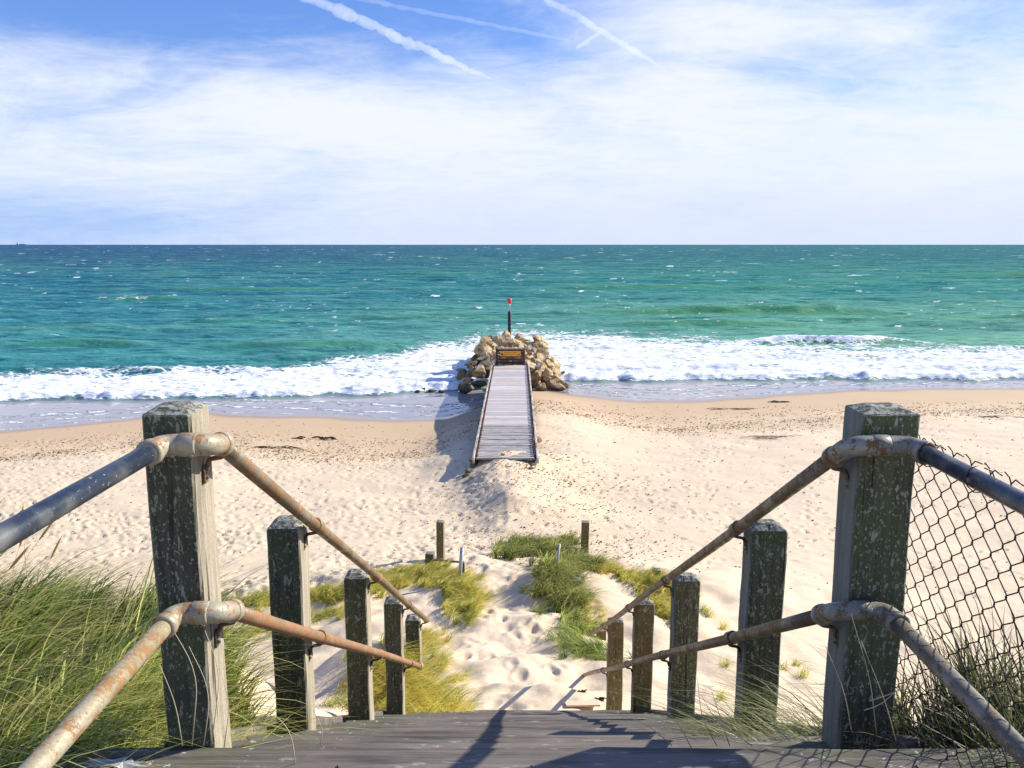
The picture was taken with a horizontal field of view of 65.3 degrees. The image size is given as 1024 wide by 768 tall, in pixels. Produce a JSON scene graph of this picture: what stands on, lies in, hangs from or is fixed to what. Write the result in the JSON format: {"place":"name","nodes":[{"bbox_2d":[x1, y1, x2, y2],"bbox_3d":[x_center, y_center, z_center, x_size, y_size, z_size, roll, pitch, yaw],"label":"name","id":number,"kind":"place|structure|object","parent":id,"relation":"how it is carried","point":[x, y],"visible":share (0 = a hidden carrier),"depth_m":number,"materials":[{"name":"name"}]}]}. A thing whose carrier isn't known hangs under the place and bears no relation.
{"place":"outdoors","nodes":[
{"label":"outdoors","id":0,"kind":"place"},
{"bbox_2d":[0,527,390,767],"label":"marram grass","id":1,"kind":"structure","parent":0,"point":[49,622],"depth_m":2.67,"materials":[{"name":"green plant"}]},
{"bbox_2d":[224,556,502,640],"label":"marram grass","id":2,"kind":"structure","parent":0,"point":[423,575],"depth_m":13.65,"materials":[{"name":"green plant"}]},
{"bbox_2d":[320,620,510,714],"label":"marram grass","id":3,"kind":"structure","parent":0,"point":[427,696],"depth_m":6.75,"materials":[{"name":"plant"}]},
{"bbox_2d":[0,388,1023,748],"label":"beach","id":4,"kind":"structure","parent":0,"point":[524,670],"depth_m":21.08,"materials":[{"name":"beige sand"}]},
{"bbox_2d":[0,499,62,657],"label":"seed stem","id":5,"kind":"object","parent":4,"relation":"on","point":[18,558],"visible":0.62,"depth_m":3.18,"materials":[{"name":"brown plant"}]},
{"bbox_2d":[160,631,321,763],"bbox_3d":[-0.681,0.783,2.025,0.394,0.445,0.042,0,10,0],"label":"grass stem","id":6,"kind":"object","parent":4,"relation":"on","point":[216,706],"visible":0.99,"depth_m":2.03,"materials":[{"name":"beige plant"}]},
{"bbox_2d":[251,445,300,448],"bbox_3d":[-8.924,2.403,30.341,2.032,0.070,0.469,0,10,0],"label":"seaweed line","id":7,"kind":"object","parent":4,"relation":"on","point":[276,447],"visible":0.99,"depth_m":30.31,"materials":[{"name":"brown"}]},
{"bbox_2d":[291,436,319,438],"bbox_3d":[-8.257,2.151,32.095,1.192,0.118,0.192,-1,10,-5],"label":"driftwood","id":8,"kind":"object","parent":4,"relation":"on","point":[301,437],"visible":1,"depth_m":32.08,"materials":[{"name":"brown"}]},
{"bbox_2d":[318,436,337,439],"bbox_3d":[-7.392,2.189,32.102,0.786,0.169,0.183,0,10,0],"label":"seaweed clump","id":9,"kind":"object","parent":4,"relation":"on","point":[326,438],"visible":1,"depth_m":32.09,"materials":[{"name":"brown plant"}]},
{"bbox_2d":[425,551,434,564],"bbox_3d":[-1.552,3.523,15.151,0.162,0.688,0.161,1,10,5],"label":"wooden stump","id":10,"kind":"object","parent":4,"relation":"on","point":[429,555],"visible":0.41,"depth_m":15.04,"materials":[{"name":"brown wood"}]},
{"bbox_2d":[436,520,444,559],"bbox_3d":[-1.476,3.411,16.471,0.150,1.236,0.149,1,11,4],"label":"wooden post","id":11,"kind":"object","parent":4,"relation":"on","point":[440,553],"visible":0.64,"depth_m":16.36,"materials":[{"name":"brown wood"}]},
{"bbox_2d":[432,559,458,562],"bbox_3d":[-1.213,3.277,14.788,0.650,0.136,0.044,6,11,30],"label":"wooden bar","id":12,"kind":"object","parent":4,"relation":"on","point":[452,561],"visible":0.54,"depth_m":14.77,"materials":[{"name":"brown wood"}]},
{"bbox_2d":[458,547,463,577],"bbox_3d":[-0.899,3.243,13.860,0.138,0.870,0.064,0,10,0],"label":"metal pole","id":13,"kind":"object","parent":4,"relation":"on","point":[461,560],"visible":0.66,"depth_m":13.81,"materials":[{"name":"silver metal"}]},
{"bbox_2d":[462,561,464,573],"bbox_3d":[-0.866,3.496,14.186,0.061,0.726,0.060,-1,10,-3],"label":"wooden stake","id":14,"kind":"object","parent":4,"relation":"on","point":[463,568],"visible":0.27,"depth_m":14.12,"materials":[{"name":"brown wood"}]},
{"bbox_2d":[458,383,473,393],"bbox_3d":[-2.497,0.291,43.666,0.914,0.685,0.924,-2,-1,-15],"label":"boulder","id":15,"kind":"object","parent":4,"relation":"on","point":[464,388],"visible":0.98,"depth_m":43.33,"materials":[{"name":"grey stone"}]},
{"bbox_2d":[462,377,470,383],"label":"boulder","id":16,"kind":"object","parent":4,"relation":"on","point":[467,380],"visible":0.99,"depth_m":44.23,"materials":[{"name":"stone"}]},
{"bbox_2d":[465,468,472,473],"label":"boulder","id":17,"kind":"object","parent":4,"relation":"on","point":[468,470],"visible":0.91,"depth_m":24.33,"materials":[{"name":"beige stone"}]},
{"bbox_2d":[465,366,474,377],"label":"boulder","id":18,"kind":"object","parent":4,"relation":"on","point":[471,369],"visible":0.62,"depth_m":45.07,"materials":[{"name":"grey stone"}]},
{"bbox_2d":[467,360,476,368],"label":"boulder","id":19,"kind":"object","parent":4,"relation":"on","point":[473,363],"visible":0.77,"depth_m":45.70,"materials":[{"name":"grey stone"}]},
{"bbox_2d":[470,354,479,360],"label":"boulder","id":20,"kind":"object","parent":4,"relation":"on","point":[474,357],"visible":0.62,"depth_m":48.66,"materials":[{"name":"grey stone"}]},
{"bbox_2d":[472,365,485,377],"bbox_3d":[-1.844,-0.718,44.466,0.777,0.728,0.633,-2,10,-10],"label":"boulder","id":21,"kind":"object","parent":4,"relation":"on","point":[479,371],"visible":1,"depth_m":44.27,"materials":[{"name":"stone"}]},
{"bbox_2d":[473,380,487,386],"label":"boulder","id":22,"kind":"object","parent":4,"relation":"on","point":[480,383],"visible":1,"depth_m":44.98,"materials":[{"name":"grey stone"}]},
{"bbox_2d":[476,357,484,365],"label":"boulder","id":23,"kind":"object","parent":4,"relation":"on","point":[478,359],"visible":0.45,"depth_m":46.17,"materials":[{"name":"grey stone"}]},
{"bbox_2d":[480,359,491,372],"bbox_3d":[-1.599,-1.025,45.918,0.870,0.844,1.212,-4,-2,-31],"label":"boulder","id":24,"kind":"object","parent":4,"relation":"on","point":[487,369],"visible":0.26,"depth_m":45.66,"materials":[{"name":"grey stone"}]},
{"bbox_2d":[480,351,492,363],"bbox_3d":[-1.655,-1.542,48.446,0.937,1.061,1.411,1,10,6],"label":"boulder","id":25,"kind":"object","parent":4,"relation":"on","point":[487,355],"visible":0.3,"depth_m":47.83,"materials":[{"name":"stone"}]},
{"bbox_2d":[474,343,491,355],"bbox_3d":[-1.664,-2.102,48.457,0.906,0.797,1.295,-9,13,-41],"label":"boulder","id":26,"kind":"object","parent":25,"relation":"on","point":[480,349],"visible":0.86,"depth_m":48.11,"materials":[{"name":"stone"}]},
{"bbox_2d":[492,335,502,344],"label":"boulder","id":27,"kind":"object","parent":4,"relation":"on","point":[496,338],"visible":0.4,"depth_m":54.42,"materials":[{"name":"stone"}]},
{"bbox_2d":[472,364,538,465],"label":"groyne walkway","id":28,"kind":"structure","parent":4,"relation":"on","point":[507,420],"depth_m":30.32,"materials":[{"name":"grey wood"}]},
{"bbox_2d":[496,347,524,364],"bbox_3d":[-0.090,-1.474,43.883,1.610,1.060,0.165,0,10,0],"label":"barrier","id":29,"kind":"object","parent":28,"relation":"on","point":[510,355],"visible":0.98,"depth_m":43.86,"materials":[{"name":"brown wood"}]},
{"bbox_2d":[0,400,1023,595],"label":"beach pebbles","id":30,"kind":"object","parent":4,"relation":"on","point":[92,451],"visible":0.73,"depth_m":28.81,"materials":[{"name":"beige sand"}]},
{"bbox_2d":[16,708,1019,767],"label":"staircase","id":31,"kind":"structure","parent":4,"relation":"on","point":[523,739],"depth_m":2.14,"materials":[{"name":"grey wood"}]},
{"bbox_2d":[78,756,144,767],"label":"paper scrap","id":32,"kind":"object","parent":31,"relation":"on","point":[114,762],"visible":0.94,"depth_m":2.06,"materials":[{"name":"white paper"}]},
{"bbox_2d":[0,401,429,767],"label":"handrail","id":33,"kind":"object","parent":31,"relation":"attached to","point":[179,445],"visible":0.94,"depth_m":2.11,"materials":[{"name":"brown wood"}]},
{"bbox_2d":[614,615,910,747],"bbox_3d":[0.673,0.809,2.162,0.796,0.427,0.062,0,10,0],"label":"grass stem","id":34,"kind":"object","parent":31,"relation":"on","point":[842,689],"visible":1,"depth_m":2.17,"materials":[{"name":"beige plant"}]},
{"bbox_2d":[583,402,1023,767],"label":"handrail","id":35,"kind":"object","parent":31,"relation":"attached to","point":[872,457],"visible":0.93,"depth_m":2.35,"materials":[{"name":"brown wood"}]},
{"bbox_2d":[892,434,1023,767],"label":"chain link fence","id":36,"kind":"object","parent":31,"relation":"on","point":[982,613],"visible":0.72,"depth_m":2.04,"materials":[{"name":"grey metal"}]},
{"bbox_2d":[513,343,523,347],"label":"boulder","id":37,"kind":"object","parent":4,"relation":"on","point":[519,345],"visible":0.5,"depth_m":49.98,"materials":[{"name":"stone"}]},
{"bbox_2d":[525,459,533,462],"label":"boulder","id":38,"kind":"object","parent":4,"relation":"on","point":[529,460],"visible":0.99,"depth_m":24.60,"materials":[{"name":"grey stone"}]},
{"bbox_2d":[526,348,533,355],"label":"boulder","id":39,"kind":"object","parent":4,"relation":"on","point":[529,353],"visible":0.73,"depth_m":49.31,"materials":[{"name":"stone"}]},
{"bbox_2d":[531,381,540,387],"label":"boulder","id":40,"kind":"object","parent":4,"relation":"on","point":[534,384],"visible":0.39,"depth_m":45.10,"materials":[{"name":"stone"}]},
{"bbox_2d":[531,373,540,382],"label":"boulder","id":41,"kind":"object","parent":40,"relation":"on","point":[534,378],"visible":0.56,"depth_m":45.03,"materials":[{"name":"stone"}]},
{"bbox_2d":[522,361,535,372],"bbox_3d":[0.946,-0.981,45.092,0.947,0.696,0.771,8,13,37],"label":"boulder","id":42,"kind":"object","parent":41,"relation":"on","point":[532,365],"visible":0.52,"depth_m":44.81,"materials":[{"name":"stone"}]},
{"bbox_2d":[534,370,541,377],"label":"boulder","id":43,"kind":"object","parent":4,"relation":"on","point":[537,373],"visible":1,"depth_m":44.26,"materials":[{"name":"stone"}]},
{"bbox_2d":[535,353,543,361],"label":"boulder","id":44,"kind":"object","parent":4,"relation":"on","point":[540,356],"visible":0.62,"depth_m":47.23,"materials":[{"name":"stone"}]},
{"bbox_2d":[535,382,545,390],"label":"boulder","id":45,"kind":"object","parent":4,"relation":"on","point":[541,386],"visible":0.93,"depth_m":44.08,"materials":[{"name":"stone"}]},
{"bbox_2d":[541,353,550,361],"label":"boulder","id":46,"kind":"object","parent":4,"relation":"on","point":[546,356],"visible":0.35,"depth_m":48.57,"materials":[{"name":"stone"}]},
{"bbox_2d":[541,367,552,376],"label":"boulder","id":47,"kind":"object","parent":4,"relation":"on","point":[548,372],"visible":0.77,"depth_m":44.88,"materials":[{"name":"stone"}]},
{"bbox_2d":[535,361,546,371],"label":"boulder","id":48,"kind":"object","parent":47,"relation":"on","point":[542,366],"visible":0.78,"depth_m":44.93,"materials":[{"name":"stone"}]},
{"bbox_2d":[540,377,553,384],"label":"boulder","id":49,"kind":"object","parent":4,"relation":"on","point":[542,380],"visible":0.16,"depth_m":46.17,"materials":[{"name":"stone"}]},
{"bbox_2d":[547,365,560,378],"bbox_3d":[2.321,-0.706,46.383,1.364,0.864,0.921,-8,13,-39],"label":"boulder","id":50,"kind":"object","parent":49,"relation":"on","point":[556,370],"visible":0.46,"depth_m":46.20,"materials":[{"name":"stone"}]},
{"bbox_2d":[544,359,553,366],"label":"boulder","id":51,"kind":"object","parent":50,"relation":"on","point":[548,362],"visible":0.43,"depth_m":46.36,"materials":[{"name":"stone"}]},
{"bbox_2d":[546,380,555,387],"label":"boulder","id":52,"kind":"object","parent":4,"relation":"on","point":[549,383],"visible":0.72,"depth_m":45.02,"materials":[{"name":"stone"}]},
{"bbox_2d":[478,527,631,663],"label":"marram grass","id":53,"kind":"structure","parent":4,"relation":"on","point":[557,587],"depth_m":13.39,"materials":[{"name":"green plant"}]},
{"bbox_2d":[549,358,560,367],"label":"boulder","id":54,"kind":"object","parent":4,"relation":"on","point":[555,362],"visible":0.38,"depth_m":47.91,"materials":[{"name":"stone"}]},
{"bbox_2d":[550,383,565,390],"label":"boulder","id":55,"kind":"object","parent":4,"relation":"on","point":[558,386],"visible":0.94,"depth_m":44.32,"materials":[{"name":"stone"}]},
{"bbox_2d":[556,544,560,566],"bbox_3d":[0.788,3.134,13.870,0.103,0.751,0.044,0,10,0],"label":"metal pole","id":56,"kind":"object","parent":4,"relation":"on","point":[558,554],"visible":0.44,"depth_m":13.82,"materials":[{"name":"silver metal"}]},
{"bbox_2d":[552,378,568,388],"bbox_3d":[2.731,0.125,45.271,1.027,0.721,1.063,-13,29,6],"label":"boulder","id":57,"kind":"object","parent":4,"relation":"on","point":[562,382],"visible":0.35,"depth_m":45.08,"materials":[{"name":"stone"}]},
{"bbox_2d":[572,577,580,586],"bbox_3d":[1.093,3.589,13.532,0.156,0.634,0.155,0,10,4],"label":"wooden stump","id":58,"kind":"object","parent":4,"relation":"on","point":[577,581],"visible":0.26,"depth_m":13.42,"materials":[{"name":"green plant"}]},
{"bbox_2d":[563,698,600,706],"bbox_3d":[0.724,3.333,8.357,0.360,0.018,0.240,2,-6,-6],"label":"board offcut","id":59,"kind":"object","parent":4,"relation":"on","point":[593,702],"visible":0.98,"depth_m":8.29,"materials":[{"name":"beige wood"}]},
{"bbox_2d":[581,520,588,552],"bbox_3d":[1.567,3.517,17.207,0.170,1.171,0.170,1,10,5],"label":"wooden post","id":60,"kind":"object","parent":4,"relation":"on","point":[585,532],"visible":0.63,"depth_m":17.08,"materials":[{"name":"brown wood"}]},
{"bbox_2d":[596,627,605,639],"bbox_3d":[1.324,3.893,11.863,0.137,0.559,0.136,-1,10,-2],"label":"wooden stump","id":61,"kind":"object","parent":4,"relation":"on","point":[602,634],"visible":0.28,"depth_m":11.76,"materials":[{"name":"brown wood"}]},
{"bbox_2d":[652,567,660,575],"bbox_3d":[2.573,3.583,14.272,0.141,0.601,0.140,1,11,5],"label":"wooden stump","id":62,"kind":"object","parent":4,"relation":"on","point":[657,569],"visible":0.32,"depth_m":14.17,"materials":[{"name":"brown wood"}]},
{"bbox_2d":[705,408,754,409],"bbox_3d":[10.755,1.205,38.468,2.819,0.042,0.569,1,10,3],"label":"seaweed line","id":63,"kind":"object","parent":4,"relation":"on","point":[732,408],"visible":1,"depth_m":38.53,"materials":[{"name":"brown"}]},
{"bbox_2d":[739,435,801,438],"bbox_3d":[10.190,2.049,30.749,2.978,0.046,0.652,0,10,0],"label":"seaweed line","id":64,"kind":"object","parent":4,"relation":"on","point":[760,437],"visible":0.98,"depth_m":30.75,"materials":[{"name":"brown"}]},
{"bbox_2d":[791,576,1023,767],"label":"marram grass","id":65,"kind":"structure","parent":4,"relation":"on","point":[1013,721],"depth_m":2.40,"materials":[{"name":"green plant"}]},
{"bbox_2d":[977,415,1023,417],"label":"seaweed line","id":66,"kind":"object","parent":4,"relation":"on","point":[990,416],"visible":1,"depth_m":34.63,"materials":[{"name":"brown"}]},
{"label":"boulder","id":67,"kind":"object","parent":4,"relation":"on","visible":0},
{"bbox_2d":[532,342,548,350],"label":"boulder","id":68,"kind":"object","parent":67,"relation":"on","point":[539,346],"visible":0.91,"depth_m":50.98,"materials":[{"name":"stone"}]},
{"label":"boulder","id":69,"kind":"object","parent":4,"relation":"on","visible":0},
{"bbox_2d":[502,331,510,337],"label":"boulder","id":70,"kind":"object","parent":69,"relation":"on","point":[505,333],"visible":0.75,"depth_m":56.05,"materials":[{"name":"stone"}]},
{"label":"boulder","id":71,"kind":"object","parent":4,"relation":"on","visible":0},
{"bbox_2d":[514,333,525,341],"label":"boulder","id":72,"kind":"object","parent":71,"relation":"on","point":[520,337],"visible":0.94,"depth_m":54.07,"materials":[{"name":"stone"}]},
{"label":"boulder","id":73,"kind":"object","parent":4,"relation":"on","visible":0},
{"bbox_2d":[497,337,516,344],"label":"boulder","id":74,"kind":"object","parent":73,"relation":"on","point":[506,341],"visible":0.98,"depth_m":50.56,"materials":[{"name":"stone"}]},
{"bbox_2d":[0,245,1023,429],"bbox_3d":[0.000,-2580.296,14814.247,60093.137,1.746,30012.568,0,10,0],"label":"sea","id":75,"kind":"structure","parent":0,"point":[91,333],"depth_m":81.08,"materials":[{"name":"liquid"}]},
{"bbox_2d":[507,298,511,334],"bbox_3d":[-0.183,-3.756,57.207,0.320,4.710,0.320,0,10,0],"label":"beacon pole","id":76,"kind":"object","parent":75,"relation":"in","point":[509,300],"visible":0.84,"depth_m":56.93,"materials":[{"name":"black metal"}]},
{"bbox_2d":[0,0,1023,244],"label":"sky","id":77,"kind":"structure","parent":0,"point":[123,122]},
{"bbox_2d":[574,558,707,628],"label":"marram grass","id":78,"kind":"structure","parent":0,"point":[661,598],"depth_m":13.86,"materials":[{"name":"green plant"}]},
{"bbox_2d":[592,633,921,745],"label":"marram grass","id":79,"kind":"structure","parent":0,"point":[815,718],"depth_m":2.91,"materials":[{"name":"green plant"}]},
{"bbox_2d":[700,601,823,700],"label":"marram grass","id":80,"kind":"structure","parent":0,"point":[704,607],"depth_m":11.52,"materials":[{"name":"plant"}]},
{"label":"boulder","id":81,"kind":"object","parent":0,"visible":0},
{"bbox_2d":[532,334,542,341],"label":"boulder","id":82,"kind":"object","parent":81,"relation":"on","point":[536,338],"visible":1,"depth_m":51.54,"materials":[{"name":"stone"}]},
{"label":"boulder","id":83,"kind":"object","parent":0,"visible":0},
{"bbox_2d":[478,360,490,368],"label":"boulder","id":84,"kind":"object","parent":83,"relation":"on","point":[485,363],"visible":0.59,"depth_m":45.00,"materials":[{"name":"grey stone"}]},
{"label":"boulder","id":85,"kind":"object","parent":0,"visible":0},
{"bbox_2d":[457,368,466,378],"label":"boulder","id":86,"kind":"object","parent":85,"relation":"on","point":[462,372],"visible":0.73,"depth_m":45.91,"materials":[{"name":"grey stone"}]},
{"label":"boulder","id":87,"kind":"object","parent":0,"visible":0},
{"bbox_2d":[479,336,491,345],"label":"boulder","id":88,"kind":"object","parent":87,"relation":"on","point":[486,340],"visible":0.78,"depth_m":50.63,"materials":[{"name":"stone"}]},
{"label":"boulder","id":89,"kind":"object","parent":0,"visible":0},
{"bbox_2d":[525,356,533,359],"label":"boulder","id":90,"kind":"object","parent":89,"relation":"on","point":[529,358],"visible":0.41,"depth_m":47.11,"materials":[{"name":"stone"}]}
]}

